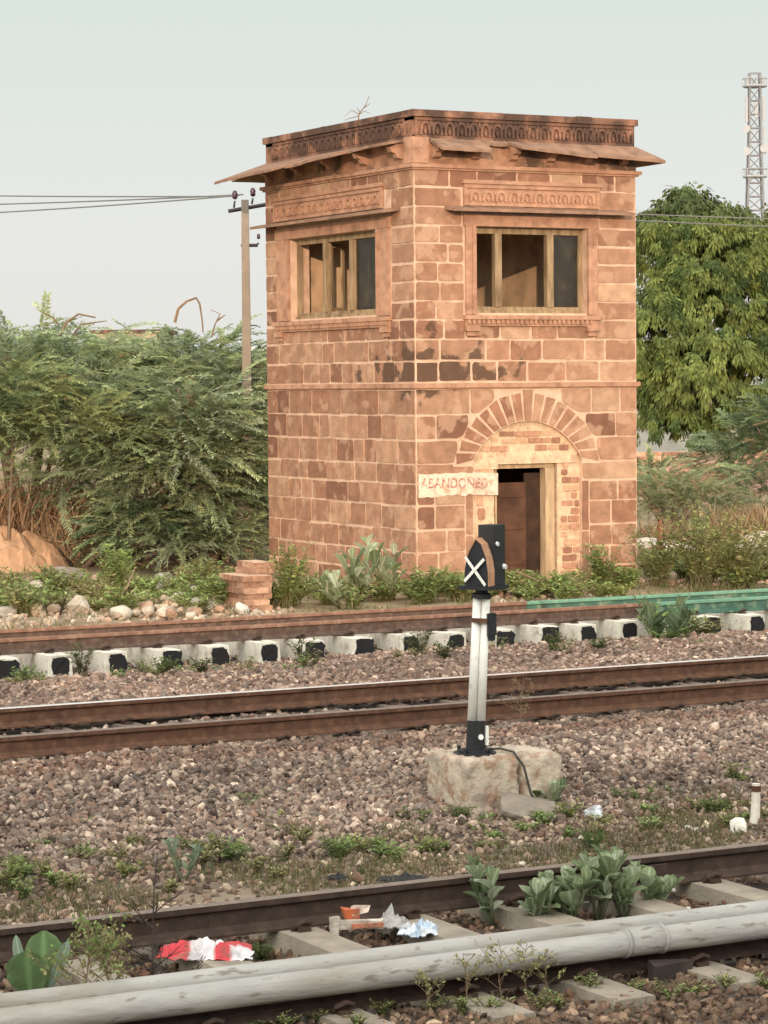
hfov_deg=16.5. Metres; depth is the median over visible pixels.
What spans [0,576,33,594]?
scrub
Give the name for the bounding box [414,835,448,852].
weed
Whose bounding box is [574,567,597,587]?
scrub
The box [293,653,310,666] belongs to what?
weed
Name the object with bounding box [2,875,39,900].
weed
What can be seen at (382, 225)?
window
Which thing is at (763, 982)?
weed
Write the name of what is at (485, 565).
shunting signal
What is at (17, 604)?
scrub
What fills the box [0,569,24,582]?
scrub
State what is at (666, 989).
weed
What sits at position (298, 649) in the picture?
weed
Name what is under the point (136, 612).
rubble stone
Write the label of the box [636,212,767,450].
neem tree
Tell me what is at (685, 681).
sleeper
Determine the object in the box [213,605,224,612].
rubble stone
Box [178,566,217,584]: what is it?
scrub
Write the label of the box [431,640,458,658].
weed
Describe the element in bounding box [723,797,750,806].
weed
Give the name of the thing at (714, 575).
scrub
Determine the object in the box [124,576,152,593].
scrub
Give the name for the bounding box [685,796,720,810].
weed
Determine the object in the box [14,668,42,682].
weed
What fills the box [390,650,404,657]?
weed
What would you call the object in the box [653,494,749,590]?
bush
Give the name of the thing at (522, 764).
cable
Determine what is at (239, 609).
rubble stone
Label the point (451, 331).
signal cabin
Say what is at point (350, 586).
scrub
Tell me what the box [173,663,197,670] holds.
weed
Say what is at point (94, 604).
scrub
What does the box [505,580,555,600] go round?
scrub
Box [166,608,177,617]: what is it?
rubble stone
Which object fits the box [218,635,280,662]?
sleeper
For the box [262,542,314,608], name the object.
bush
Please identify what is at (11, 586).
scrub
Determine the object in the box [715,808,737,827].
weed
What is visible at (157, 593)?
scrub
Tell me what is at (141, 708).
rail
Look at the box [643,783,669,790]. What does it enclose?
weed
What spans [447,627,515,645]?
sleeper
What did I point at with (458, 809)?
weed
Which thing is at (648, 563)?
scrub
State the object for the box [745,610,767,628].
sleeper
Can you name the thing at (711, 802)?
weed
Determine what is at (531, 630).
sleeper
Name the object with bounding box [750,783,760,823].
marker stump
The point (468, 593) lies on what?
scrub
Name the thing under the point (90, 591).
scrub
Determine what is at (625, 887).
milkweed
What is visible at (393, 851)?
weed
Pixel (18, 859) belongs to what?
weed
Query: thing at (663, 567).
bush
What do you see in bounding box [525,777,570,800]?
milkweed
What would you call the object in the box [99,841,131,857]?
weed
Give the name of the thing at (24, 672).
weed
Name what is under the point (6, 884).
weed
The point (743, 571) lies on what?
scrub
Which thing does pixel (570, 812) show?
weed
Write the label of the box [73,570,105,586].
scrub
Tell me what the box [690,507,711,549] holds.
milkweed
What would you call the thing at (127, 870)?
weed
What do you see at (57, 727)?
sleeper
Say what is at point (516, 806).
stone slab
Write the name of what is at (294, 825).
weed
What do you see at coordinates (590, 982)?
weed
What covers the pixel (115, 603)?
scrub
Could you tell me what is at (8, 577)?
scrub
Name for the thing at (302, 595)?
scrub
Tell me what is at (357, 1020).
weed
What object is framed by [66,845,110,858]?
weed
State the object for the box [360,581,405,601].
scrub
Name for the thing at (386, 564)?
milkweed
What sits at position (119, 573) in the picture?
bush
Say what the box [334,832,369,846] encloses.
weed
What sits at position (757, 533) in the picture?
bank stone
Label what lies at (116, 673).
weed
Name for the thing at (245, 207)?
utility pole
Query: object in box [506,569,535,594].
scrub
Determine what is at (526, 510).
door
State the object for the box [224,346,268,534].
mesquite tree
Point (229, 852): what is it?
weed
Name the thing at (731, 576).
scrub
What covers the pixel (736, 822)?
white stone
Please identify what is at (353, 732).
sleeper
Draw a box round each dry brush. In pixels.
[0,457,205,560]
[637,514,716,544]
[690,498,767,541]
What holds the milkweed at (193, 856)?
on the ground at (398, 601)
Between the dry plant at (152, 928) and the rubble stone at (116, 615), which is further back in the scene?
the rubble stone at (116, 615)
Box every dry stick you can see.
[59,591,68,614]
[123,566,135,595]
[516,571,539,580]
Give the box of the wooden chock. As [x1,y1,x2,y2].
[647,959,693,983]
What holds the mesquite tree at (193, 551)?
on the ground at (398, 601)
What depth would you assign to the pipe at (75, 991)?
12.37 m
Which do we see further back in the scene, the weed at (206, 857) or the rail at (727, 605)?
the rail at (727, 605)
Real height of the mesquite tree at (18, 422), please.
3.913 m
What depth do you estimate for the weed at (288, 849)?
17.43 m
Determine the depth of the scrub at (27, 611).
36.77 m
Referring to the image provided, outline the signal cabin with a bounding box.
[214,109,665,586]
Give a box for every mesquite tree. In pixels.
[0,291,182,530]
[0,318,267,554]
[0,350,172,539]
[45,407,268,572]
[58,482,225,567]
[69,314,268,562]
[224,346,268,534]
[637,442,766,534]
[659,372,767,516]
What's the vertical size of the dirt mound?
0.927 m
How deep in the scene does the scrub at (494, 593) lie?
39.41 m
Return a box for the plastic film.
[379,903,408,928]
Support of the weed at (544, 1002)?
on the ground at (398, 601)
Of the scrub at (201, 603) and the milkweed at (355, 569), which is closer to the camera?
the scrub at (201, 603)
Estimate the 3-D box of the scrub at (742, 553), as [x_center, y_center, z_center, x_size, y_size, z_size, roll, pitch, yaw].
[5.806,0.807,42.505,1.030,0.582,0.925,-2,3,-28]
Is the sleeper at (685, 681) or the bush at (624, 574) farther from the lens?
the bush at (624, 574)
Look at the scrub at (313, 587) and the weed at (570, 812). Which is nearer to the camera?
the weed at (570, 812)
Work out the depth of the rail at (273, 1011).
12.50 m
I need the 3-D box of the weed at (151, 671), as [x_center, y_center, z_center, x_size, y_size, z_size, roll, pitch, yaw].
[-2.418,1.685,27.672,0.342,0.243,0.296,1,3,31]
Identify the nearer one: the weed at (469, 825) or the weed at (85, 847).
the weed at (85, 847)
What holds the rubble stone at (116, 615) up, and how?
on the ground at (398, 601)
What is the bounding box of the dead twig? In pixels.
[345,97,368,119]
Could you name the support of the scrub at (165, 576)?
on the ground at (398, 601)
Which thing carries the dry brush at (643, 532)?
on the ground at (398, 601)
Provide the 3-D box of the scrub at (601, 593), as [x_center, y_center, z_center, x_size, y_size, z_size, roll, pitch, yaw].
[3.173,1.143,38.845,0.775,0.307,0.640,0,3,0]
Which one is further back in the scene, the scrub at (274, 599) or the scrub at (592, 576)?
the scrub at (592, 576)
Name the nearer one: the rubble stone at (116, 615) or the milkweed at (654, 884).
the milkweed at (654, 884)
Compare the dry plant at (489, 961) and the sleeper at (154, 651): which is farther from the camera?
the sleeper at (154, 651)
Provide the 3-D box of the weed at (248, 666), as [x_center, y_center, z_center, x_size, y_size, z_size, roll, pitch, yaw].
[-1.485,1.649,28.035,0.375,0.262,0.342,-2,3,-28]
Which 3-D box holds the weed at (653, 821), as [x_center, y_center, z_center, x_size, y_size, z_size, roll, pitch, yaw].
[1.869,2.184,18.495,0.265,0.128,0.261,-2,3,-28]
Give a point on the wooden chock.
(663, 970)
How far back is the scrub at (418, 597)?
37.93 m
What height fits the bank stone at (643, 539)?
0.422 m
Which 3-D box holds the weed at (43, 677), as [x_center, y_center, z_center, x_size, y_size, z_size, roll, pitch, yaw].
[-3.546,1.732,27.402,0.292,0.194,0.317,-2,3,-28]
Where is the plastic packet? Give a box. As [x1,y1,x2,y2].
[397,917,437,938]
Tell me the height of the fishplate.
0.083 m
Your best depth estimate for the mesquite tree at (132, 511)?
45.65 m
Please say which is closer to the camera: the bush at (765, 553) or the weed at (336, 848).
the weed at (336, 848)
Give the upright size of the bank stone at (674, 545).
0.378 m
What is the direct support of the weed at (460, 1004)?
on the ground at (398, 601)
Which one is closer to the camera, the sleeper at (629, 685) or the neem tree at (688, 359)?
the sleeper at (629, 685)
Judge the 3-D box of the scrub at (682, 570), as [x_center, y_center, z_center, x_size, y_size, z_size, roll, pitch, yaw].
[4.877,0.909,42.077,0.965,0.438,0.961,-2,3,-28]
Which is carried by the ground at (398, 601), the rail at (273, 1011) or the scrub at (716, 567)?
the scrub at (716, 567)
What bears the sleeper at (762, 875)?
on the ground at (398, 601)
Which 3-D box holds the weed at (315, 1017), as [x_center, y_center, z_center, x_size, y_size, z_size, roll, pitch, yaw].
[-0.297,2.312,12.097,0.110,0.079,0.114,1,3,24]
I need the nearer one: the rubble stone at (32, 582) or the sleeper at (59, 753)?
the sleeper at (59, 753)
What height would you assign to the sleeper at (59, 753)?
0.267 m
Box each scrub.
[0,566,8,574]
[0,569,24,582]
[0,569,30,593]
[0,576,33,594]
[0,580,30,598]
[0,595,33,605]
[1,589,55,616]
[3,584,41,614]
[20,564,68,579]
[38,586,76,605]
[38,591,72,612]
[63,578,100,596]
[69,595,111,610]
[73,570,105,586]
[79,577,117,605]
[93,583,141,608]
[99,584,150,609]
[101,571,136,591]
[119,590,162,604]
[124,573,163,588]
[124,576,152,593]
[126,573,170,592]
[134,585,172,598]
[152,571,196,591]
[153,568,194,588]
[166,587,210,606]
[167,577,207,598]
[172,593,224,614]
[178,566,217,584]
[270,581,293,605]
[271,579,306,604]
[272,585,315,606]
[285,571,330,593]
[302,577,344,597]
[305,589,349,605]
[339,574,381,597]
[339,579,375,597]
[340,582,377,609]
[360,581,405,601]
[362,581,411,600]
[384,572,428,598]
[388,581,442,604]
[420,568,463,596]
[441,577,475,601]
[489,572,509,595]
[497,589,510,594]
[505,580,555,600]
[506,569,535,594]
[532,577,568,595]
[534,581,552,596]
[541,579,587,598]
[553,571,595,598]
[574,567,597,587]
[575,580,625,597]
[588,567,637,586]
[594,581,635,596]
[632,550,685,576]
[637,546,679,576]
[655,546,704,579]
[671,556,709,580]
[677,552,728,584]
[679,559,728,584]
[702,539,749,552]
[706,544,755,576]
[714,568,767,588]
[715,545,764,562]
[719,553,767,588]
[750,563,767,580]
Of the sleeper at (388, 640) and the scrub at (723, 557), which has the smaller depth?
the sleeper at (388, 640)
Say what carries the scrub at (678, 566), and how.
on the ground at (398, 601)
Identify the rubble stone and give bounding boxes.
[0,606,15,617]
[29,580,71,589]
[44,566,82,582]
[47,604,60,613]
[66,595,89,612]
[88,574,105,591]
[110,605,131,619]
[112,612,122,619]
[132,609,140,615]
[138,600,154,609]
[141,606,153,615]
[157,606,166,616]
[162,601,171,605]
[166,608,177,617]
[186,612,195,618]
[190,607,202,616]
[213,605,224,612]
[235,602,248,614]
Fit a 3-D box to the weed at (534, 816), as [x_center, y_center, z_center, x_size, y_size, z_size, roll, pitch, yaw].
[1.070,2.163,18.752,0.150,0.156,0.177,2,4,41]
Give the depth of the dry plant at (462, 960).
12.30 m
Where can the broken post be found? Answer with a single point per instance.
(660, 530)
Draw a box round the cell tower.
[742,72,767,383]
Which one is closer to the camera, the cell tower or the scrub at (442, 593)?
the scrub at (442, 593)
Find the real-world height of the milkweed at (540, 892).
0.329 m
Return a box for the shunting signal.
[454,524,508,755]
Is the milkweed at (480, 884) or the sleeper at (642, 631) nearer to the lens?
the milkweed at (480, 884)
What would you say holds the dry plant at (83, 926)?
on the ground at (398, 601)
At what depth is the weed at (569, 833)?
18.13 m
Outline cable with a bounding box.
[483,747,533,796]
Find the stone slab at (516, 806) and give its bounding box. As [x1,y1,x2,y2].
[500,792,555,821]
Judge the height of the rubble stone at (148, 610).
0.150 m
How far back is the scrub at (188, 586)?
38.21 m
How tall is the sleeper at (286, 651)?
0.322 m
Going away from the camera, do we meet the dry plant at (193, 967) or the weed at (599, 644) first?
the dry plant at (193, 967)
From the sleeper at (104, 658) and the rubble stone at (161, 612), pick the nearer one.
the sleeper at (104, 658)
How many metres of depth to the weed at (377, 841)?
17.75 m
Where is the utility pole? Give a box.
[228,188,265,559]
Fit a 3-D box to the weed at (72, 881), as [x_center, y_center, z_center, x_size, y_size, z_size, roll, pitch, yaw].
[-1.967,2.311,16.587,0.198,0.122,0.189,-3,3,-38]
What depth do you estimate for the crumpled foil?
18.86 m
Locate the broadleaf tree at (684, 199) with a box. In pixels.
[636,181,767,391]
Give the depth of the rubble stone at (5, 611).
36.56 m
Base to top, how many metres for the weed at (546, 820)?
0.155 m
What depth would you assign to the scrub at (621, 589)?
38.71 m
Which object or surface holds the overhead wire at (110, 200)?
attached to the utility pole
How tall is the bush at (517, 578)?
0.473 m
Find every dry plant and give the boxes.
[27,909,132,985]
[71,927,132,981]
[116,853,186,974]
[192,955,204,969]
[411,969,445,1010]
[452,953,487,999]
[474,937,527,1000]
[492,678,540,734]
[504,939,552,1000]
[527,949,566,994]
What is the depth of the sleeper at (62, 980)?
13.04 m
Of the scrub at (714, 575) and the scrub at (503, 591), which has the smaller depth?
the scrub at (503, 591)
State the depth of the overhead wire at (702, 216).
69.99 m
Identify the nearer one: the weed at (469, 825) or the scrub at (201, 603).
the weed at (469, 825)
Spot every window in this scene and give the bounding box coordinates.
[272,216,391,341]
[463,214,602,335]
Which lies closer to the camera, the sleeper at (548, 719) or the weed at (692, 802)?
the weed at (692, 802)
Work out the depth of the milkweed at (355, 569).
38.45 m
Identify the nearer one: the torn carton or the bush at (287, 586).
the torn carton
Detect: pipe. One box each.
[0,900,767,1007]
[0,912,767,1023]
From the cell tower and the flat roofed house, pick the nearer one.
the flat roofed house
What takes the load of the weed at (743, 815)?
on the ground at (398, 601)
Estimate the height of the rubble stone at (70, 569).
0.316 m
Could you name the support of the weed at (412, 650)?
on the ground at (398, 601)
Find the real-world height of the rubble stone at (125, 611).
0.268 m
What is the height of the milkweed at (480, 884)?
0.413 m
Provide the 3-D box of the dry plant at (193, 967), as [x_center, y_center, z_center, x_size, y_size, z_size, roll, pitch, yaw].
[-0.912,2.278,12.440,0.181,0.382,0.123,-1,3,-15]
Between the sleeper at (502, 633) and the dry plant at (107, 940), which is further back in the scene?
the sleeper at (502, 633)
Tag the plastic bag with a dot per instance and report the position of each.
(207, 948)
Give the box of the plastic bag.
[156,937,253,960]
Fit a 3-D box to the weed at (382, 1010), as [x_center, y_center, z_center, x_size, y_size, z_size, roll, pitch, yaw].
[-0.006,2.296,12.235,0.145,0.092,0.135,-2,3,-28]
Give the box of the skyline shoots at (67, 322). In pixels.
[43,312,106,335]
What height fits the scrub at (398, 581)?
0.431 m
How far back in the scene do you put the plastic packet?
13.87 m
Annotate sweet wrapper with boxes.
[702,820,712,828]
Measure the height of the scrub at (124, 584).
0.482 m
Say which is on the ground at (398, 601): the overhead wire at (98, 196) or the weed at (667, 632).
the weed at (667, 632)
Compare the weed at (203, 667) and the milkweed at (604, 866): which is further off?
the weed at (203, 667)
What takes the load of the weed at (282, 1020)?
on the ground at (398, 601)
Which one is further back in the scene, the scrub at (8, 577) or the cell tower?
the cell tower
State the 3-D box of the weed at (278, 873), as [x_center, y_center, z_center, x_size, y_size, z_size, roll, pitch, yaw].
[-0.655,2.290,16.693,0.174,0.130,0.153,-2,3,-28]
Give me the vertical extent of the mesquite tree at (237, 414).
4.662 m
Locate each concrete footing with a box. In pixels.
[424,746,518,811]
[488,744,563,799]
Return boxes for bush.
[0,574,61,600]
[28,562,84,597]
[90,539,138,594]
[179,556,230,597]
[194,571,232,604]
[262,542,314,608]
[302,579,365,589]
[396,563,456,603]
[440,571,466,600]
[505,569,552,598]
[524,567,590,597]
[580,543,621,587]
[609,564,644,588]
[623,522,694,587]
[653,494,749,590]
[697,510,767,588]
[737,532,767,574]
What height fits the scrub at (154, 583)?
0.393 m
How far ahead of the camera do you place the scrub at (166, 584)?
39.82 m
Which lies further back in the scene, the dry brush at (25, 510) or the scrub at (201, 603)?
the dry brush at (25, 510)
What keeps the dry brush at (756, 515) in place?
on the ground at (398, 601)
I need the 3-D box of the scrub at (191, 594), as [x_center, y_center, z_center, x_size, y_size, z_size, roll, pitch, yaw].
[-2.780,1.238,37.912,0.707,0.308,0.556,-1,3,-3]
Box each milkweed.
[6,931,69,990]
[162,837,204,879]
[313,569,350,608]
[335,534,383,601]
[370,543,408,598]
[463,855,504,928]
[518,871,560,915]
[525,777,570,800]
[537,865,601,916]
[570,842,629,919]
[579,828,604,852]
[595,860,646,916]
[633,594,696,637]
[639,865,684,900]
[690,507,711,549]
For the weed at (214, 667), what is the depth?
28.20 m
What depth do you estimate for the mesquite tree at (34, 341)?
48.28 m
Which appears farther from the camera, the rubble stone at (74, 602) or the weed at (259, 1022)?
the rubble stone at (74, 602)
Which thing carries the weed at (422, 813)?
on the ground at (398, 601)
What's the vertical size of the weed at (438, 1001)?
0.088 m
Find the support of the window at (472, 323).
in the signal cabin
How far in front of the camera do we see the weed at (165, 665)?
27.69 m
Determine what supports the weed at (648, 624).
on the ground at (398, 601)
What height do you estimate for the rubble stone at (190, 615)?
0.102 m
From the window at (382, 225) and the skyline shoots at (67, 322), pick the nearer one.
the window at (382, 225)
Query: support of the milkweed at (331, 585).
on the ground at (398, 601)
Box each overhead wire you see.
[0,194,243,204]
[0,195,231,196]
[0,195,238,212]
[636,214,767,218]
[636,220,767,226]
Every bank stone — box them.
[637,537,656,554]
[655,540,694,556]
[739,531,767,542]
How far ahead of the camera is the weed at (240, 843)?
17.74 m
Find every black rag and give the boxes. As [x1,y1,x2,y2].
[326,872,346,879]
[376,872,427,881]
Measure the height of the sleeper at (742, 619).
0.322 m
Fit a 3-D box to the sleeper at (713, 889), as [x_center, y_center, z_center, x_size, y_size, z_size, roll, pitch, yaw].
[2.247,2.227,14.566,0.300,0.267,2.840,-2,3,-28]
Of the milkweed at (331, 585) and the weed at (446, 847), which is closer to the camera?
the weed at (446, 847)
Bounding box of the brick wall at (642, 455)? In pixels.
[637,451,767,495]
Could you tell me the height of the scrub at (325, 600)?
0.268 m
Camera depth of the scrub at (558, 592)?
38.11 m
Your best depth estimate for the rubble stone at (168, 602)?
37.84 m
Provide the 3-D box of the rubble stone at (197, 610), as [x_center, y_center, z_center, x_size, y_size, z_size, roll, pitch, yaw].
[-2.576,1.378,36.224,0.203,0.150,0.203,0,3,9]
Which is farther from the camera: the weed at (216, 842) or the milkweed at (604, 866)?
the weed at (216, 842)
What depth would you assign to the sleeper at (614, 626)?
32.04 m
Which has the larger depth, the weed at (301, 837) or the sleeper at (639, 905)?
the weed at (301, 837)
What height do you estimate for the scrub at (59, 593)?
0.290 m
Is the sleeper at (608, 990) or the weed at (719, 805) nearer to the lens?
the sleeper at (608, 990)
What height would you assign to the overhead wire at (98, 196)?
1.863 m
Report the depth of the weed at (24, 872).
16.89 m
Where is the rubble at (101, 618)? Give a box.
[0,576,767,628]
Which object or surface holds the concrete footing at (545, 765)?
on the ground at (398, 601)
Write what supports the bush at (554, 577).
on the ground at (398, 601)
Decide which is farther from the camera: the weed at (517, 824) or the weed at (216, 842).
the weed at (517, 824)
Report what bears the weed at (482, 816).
on the ground at (398, 601)
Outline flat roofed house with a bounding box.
[90,329,177,344]
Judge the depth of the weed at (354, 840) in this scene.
17.76 m
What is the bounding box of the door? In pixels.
[494,463,554,578]
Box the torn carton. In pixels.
[329,905,383,935]
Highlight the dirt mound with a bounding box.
[0,525,69,573]
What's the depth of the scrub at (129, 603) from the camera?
36.72 m
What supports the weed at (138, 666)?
on the ground at (398, 601)
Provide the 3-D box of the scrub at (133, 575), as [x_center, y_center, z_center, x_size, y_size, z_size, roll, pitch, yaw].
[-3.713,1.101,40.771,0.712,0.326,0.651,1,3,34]
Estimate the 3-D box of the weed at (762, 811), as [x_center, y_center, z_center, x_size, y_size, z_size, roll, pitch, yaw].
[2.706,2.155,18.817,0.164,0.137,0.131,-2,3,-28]
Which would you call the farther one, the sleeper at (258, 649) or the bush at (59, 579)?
the bush at (59, 579)
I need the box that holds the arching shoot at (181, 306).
[174,297,224,336]
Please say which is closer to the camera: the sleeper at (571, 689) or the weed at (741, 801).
the weed at (741, 801)
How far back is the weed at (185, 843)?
17.75 m
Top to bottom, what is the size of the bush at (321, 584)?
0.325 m
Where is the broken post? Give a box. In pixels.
[656,520,661,555]
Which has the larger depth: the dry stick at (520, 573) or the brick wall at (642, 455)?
the brick wall at (642, 455)
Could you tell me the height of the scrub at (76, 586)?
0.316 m
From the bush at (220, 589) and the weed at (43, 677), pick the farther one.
the bush at (220, 589)
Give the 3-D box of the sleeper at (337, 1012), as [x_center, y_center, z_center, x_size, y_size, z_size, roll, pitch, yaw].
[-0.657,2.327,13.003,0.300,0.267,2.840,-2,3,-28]
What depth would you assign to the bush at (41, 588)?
38.09 m
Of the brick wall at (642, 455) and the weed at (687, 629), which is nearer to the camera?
the weed at (687, 629)
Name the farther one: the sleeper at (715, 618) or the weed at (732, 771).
the sleeper at (715, 618)
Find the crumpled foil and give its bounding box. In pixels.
[583,805,601,819]
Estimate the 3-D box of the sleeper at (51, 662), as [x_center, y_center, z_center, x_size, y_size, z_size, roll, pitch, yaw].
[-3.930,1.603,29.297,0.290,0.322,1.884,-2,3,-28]
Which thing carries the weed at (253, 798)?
on the ground at (398, 601)
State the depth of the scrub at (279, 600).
38.04 m
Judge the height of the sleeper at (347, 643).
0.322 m
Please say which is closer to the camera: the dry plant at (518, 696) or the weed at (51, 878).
the weed at (51, 878)
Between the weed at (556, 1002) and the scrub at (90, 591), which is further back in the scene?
the scrub at (90, 591)
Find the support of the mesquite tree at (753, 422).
on the ground at (398, 601)
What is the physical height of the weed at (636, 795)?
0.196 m
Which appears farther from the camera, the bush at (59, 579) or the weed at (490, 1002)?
the bush at (59, 579)
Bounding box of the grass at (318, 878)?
[0,492,767,1023]
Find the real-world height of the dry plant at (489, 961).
0.345 m
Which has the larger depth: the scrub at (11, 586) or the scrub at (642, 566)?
the scrub at (642, 566)
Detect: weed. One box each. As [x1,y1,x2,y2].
[0,852,29,891]
[0,869,21,891]
[2,675,19,682]
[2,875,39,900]
[5,854,31,867]
[10,664,39,679]
[12,663,36,680]
[13,861,39,881]
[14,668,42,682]
[23,836,53,847]
[27,670,46,680]
[33,857,56,881]
[42,870,62,887]
[55,871,86,890]
[61,842,92,854]
[65,640,101,675]
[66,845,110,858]
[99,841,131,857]
[108,665,136,676]
[112,860,141,877]
[122,833,150,845]
[131,655,150,672]
[141,661,168,674]
[148,655,183,673]
[161,875,184,893]
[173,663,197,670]
[177,832,207,849]
[183,657,216,671]
[187,839,214,848]
[197,844,222,866]
[201,661,232,668]
[201,845,225,856]
[203,832,229,849]
[216,840,252,862]
[222,836,248,849]
[225,654,257,669]
[230,790,265,804]
[240,854,271,875]
[242,1017,264,1023]
[252,936,274,960]
[265,816,330,834]
[266,865,288,881]
[268,1009,303,1023]
[274,843,297,861]
[286,637,316,662]
[289,828,311,844]
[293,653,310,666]
[306,648,323,665]
[306,1008,328,1023]
[315,836,358,860]
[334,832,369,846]
[335,834,355,844]
[344,1011,369,1023]
[347,832,376,851]
[363,840,399,857]
[369,997,400,1016]
[370,834,388,848]
[380,841,413,862]
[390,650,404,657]
[395,806,432,820]
[399,628,434,653]
[407,647,429,655]
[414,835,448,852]
[420,993,455,1012]
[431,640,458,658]
[435,839,453,850]
[443,803,477,817]
[450,995,471,1015]
[460,838,510,848]
[463,820,495,829]
[470,993,514,1007]
[475,811,497,820]
[482,828,506,838]
[488,637,511,648]
[510,817,545,830]
[522,985,558,1010]
[527,807,543,821]
[534,810,557,825]
[538,629,566,651]
[541,796,584,817]
[543,991,568,1009]
[548,633,577,650]
[560,824,580,838]
[574,972,606,987]
[576,816,618,832]
[585,637,616,647]
[587,812,622,822]
[610,787,656,799]
[626,977,644,989]
[634,600,676,636]
[635,814,676,828]
[639,802,660,812]
[642,978,689,999]
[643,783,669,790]
[644,627,691,638]
[655,608,707,634]
[675,979,714,994]
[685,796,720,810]
[688,614,726,633]
[696,797,727,812]
[700,801,732,810]
[712,971,740,989]
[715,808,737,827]
[722,761,751,780]
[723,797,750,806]
[735,811,749,818]
[753,971,767,988]
[760,804,767,817]
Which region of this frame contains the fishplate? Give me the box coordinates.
[553,863,667,885]
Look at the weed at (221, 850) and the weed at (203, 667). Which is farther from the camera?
the weed at (203, 667)
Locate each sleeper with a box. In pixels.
[0,651,19,680]
[0,735,67,759]
[7,647,72,676]
[35,722,143,753]
[54,946,224,1023]
[61,645,127,672]
[106,717,218,748]
[116,642,182,668]
[134,932,394,1023]
[165,638,229,664]
[177,712,294,745]
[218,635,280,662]
[247,707,373,740]
[249,919,535,1022]
[269,633,325,659]
[306,702,439,733]
[308,631,374,654]
[354,628,419,650]
[367,698,510,729]
[374,907,655,1008]
[405,626,465,647]
[430,693,575,724]
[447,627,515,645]
[454,894,767,990]
[490,689,634,718]
[497,619,559,643]
[542,618,596,641]
[552,685,691,712]
[576,614,638,638]
[580,893,767,957]
[607,680,756,708]
[627,613,682,635]
[664,676,767,702]
[669,872,767,905]
[686,610,720,632]
[703,608,764,630]
[720,672,755,680]
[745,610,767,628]
[755,874,767,883]
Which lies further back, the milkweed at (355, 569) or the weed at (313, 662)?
the milkweed at (355, 569)
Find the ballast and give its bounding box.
[0,628,767,1023]
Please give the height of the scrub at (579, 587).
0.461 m
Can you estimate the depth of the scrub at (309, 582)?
39.62 m
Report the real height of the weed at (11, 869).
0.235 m
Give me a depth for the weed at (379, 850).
17.40 m
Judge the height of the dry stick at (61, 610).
0.452 m
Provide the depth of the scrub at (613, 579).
40.26 m
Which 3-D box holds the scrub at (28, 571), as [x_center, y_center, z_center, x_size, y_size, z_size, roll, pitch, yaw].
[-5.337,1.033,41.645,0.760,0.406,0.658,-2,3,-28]
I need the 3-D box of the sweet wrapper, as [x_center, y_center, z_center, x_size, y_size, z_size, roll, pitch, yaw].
[2.261,2.188,18.500,0.096,0.067,0.104,0,3,0]
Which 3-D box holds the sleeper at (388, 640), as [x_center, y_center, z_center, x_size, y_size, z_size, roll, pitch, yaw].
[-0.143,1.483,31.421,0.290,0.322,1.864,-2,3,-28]
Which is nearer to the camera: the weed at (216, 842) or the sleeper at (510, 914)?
the sleeper at (510, 914)
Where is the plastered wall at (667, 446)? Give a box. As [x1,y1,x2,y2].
[636,427,698,451]
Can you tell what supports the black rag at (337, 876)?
on the ballast
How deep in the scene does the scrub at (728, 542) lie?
45.08 m
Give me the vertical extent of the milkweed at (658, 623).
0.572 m
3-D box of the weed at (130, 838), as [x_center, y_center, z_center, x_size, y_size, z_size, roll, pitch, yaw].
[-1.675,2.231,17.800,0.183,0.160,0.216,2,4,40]
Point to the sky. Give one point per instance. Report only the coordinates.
(98, 97)
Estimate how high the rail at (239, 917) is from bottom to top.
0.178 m
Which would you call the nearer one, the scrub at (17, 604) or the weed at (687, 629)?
the weed at (687, 629)
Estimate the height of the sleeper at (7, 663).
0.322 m
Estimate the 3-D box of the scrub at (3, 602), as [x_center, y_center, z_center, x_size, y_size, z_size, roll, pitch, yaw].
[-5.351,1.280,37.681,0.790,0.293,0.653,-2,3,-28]
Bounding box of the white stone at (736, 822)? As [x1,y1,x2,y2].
[730,817,746,834]
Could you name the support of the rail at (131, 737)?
on the sleeper at (196, 715)
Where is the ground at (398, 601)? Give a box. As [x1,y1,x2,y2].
[0,385,767,1023]
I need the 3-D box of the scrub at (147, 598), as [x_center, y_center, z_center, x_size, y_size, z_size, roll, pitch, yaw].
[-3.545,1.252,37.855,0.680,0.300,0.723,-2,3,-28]
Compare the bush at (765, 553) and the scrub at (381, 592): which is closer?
the scrub at (381, 592)
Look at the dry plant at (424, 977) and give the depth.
12.21 m
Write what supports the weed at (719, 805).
on the ground at (398, 601)
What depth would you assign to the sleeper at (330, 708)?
23.61 m
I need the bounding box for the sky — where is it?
[0,0,767,384]
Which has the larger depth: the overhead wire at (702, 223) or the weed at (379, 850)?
the overhead wire at (702, 223)
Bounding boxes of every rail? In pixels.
[0,601,526,638]
[0,603,643,654]
[0,655,767,728]
[0,679,767,759]
[0,841,767,963]
[117,938,767,1023]
[526,588,767,608]
[654,596,767,613]
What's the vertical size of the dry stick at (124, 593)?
0.717 m
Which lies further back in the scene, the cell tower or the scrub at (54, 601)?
the cell tower
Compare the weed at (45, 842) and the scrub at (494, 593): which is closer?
the weed at (45, 842)
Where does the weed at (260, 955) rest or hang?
on the ground at (398, 601)
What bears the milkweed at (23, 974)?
on the ground at (398, 601)
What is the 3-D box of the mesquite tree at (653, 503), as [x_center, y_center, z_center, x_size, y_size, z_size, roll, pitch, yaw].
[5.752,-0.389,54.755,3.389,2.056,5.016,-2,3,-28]
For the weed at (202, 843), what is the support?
on the ground at (398, 601)
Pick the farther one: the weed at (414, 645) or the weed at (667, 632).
the weed at (667, 632)
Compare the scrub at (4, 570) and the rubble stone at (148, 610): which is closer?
the rubble stone at (148, 610)

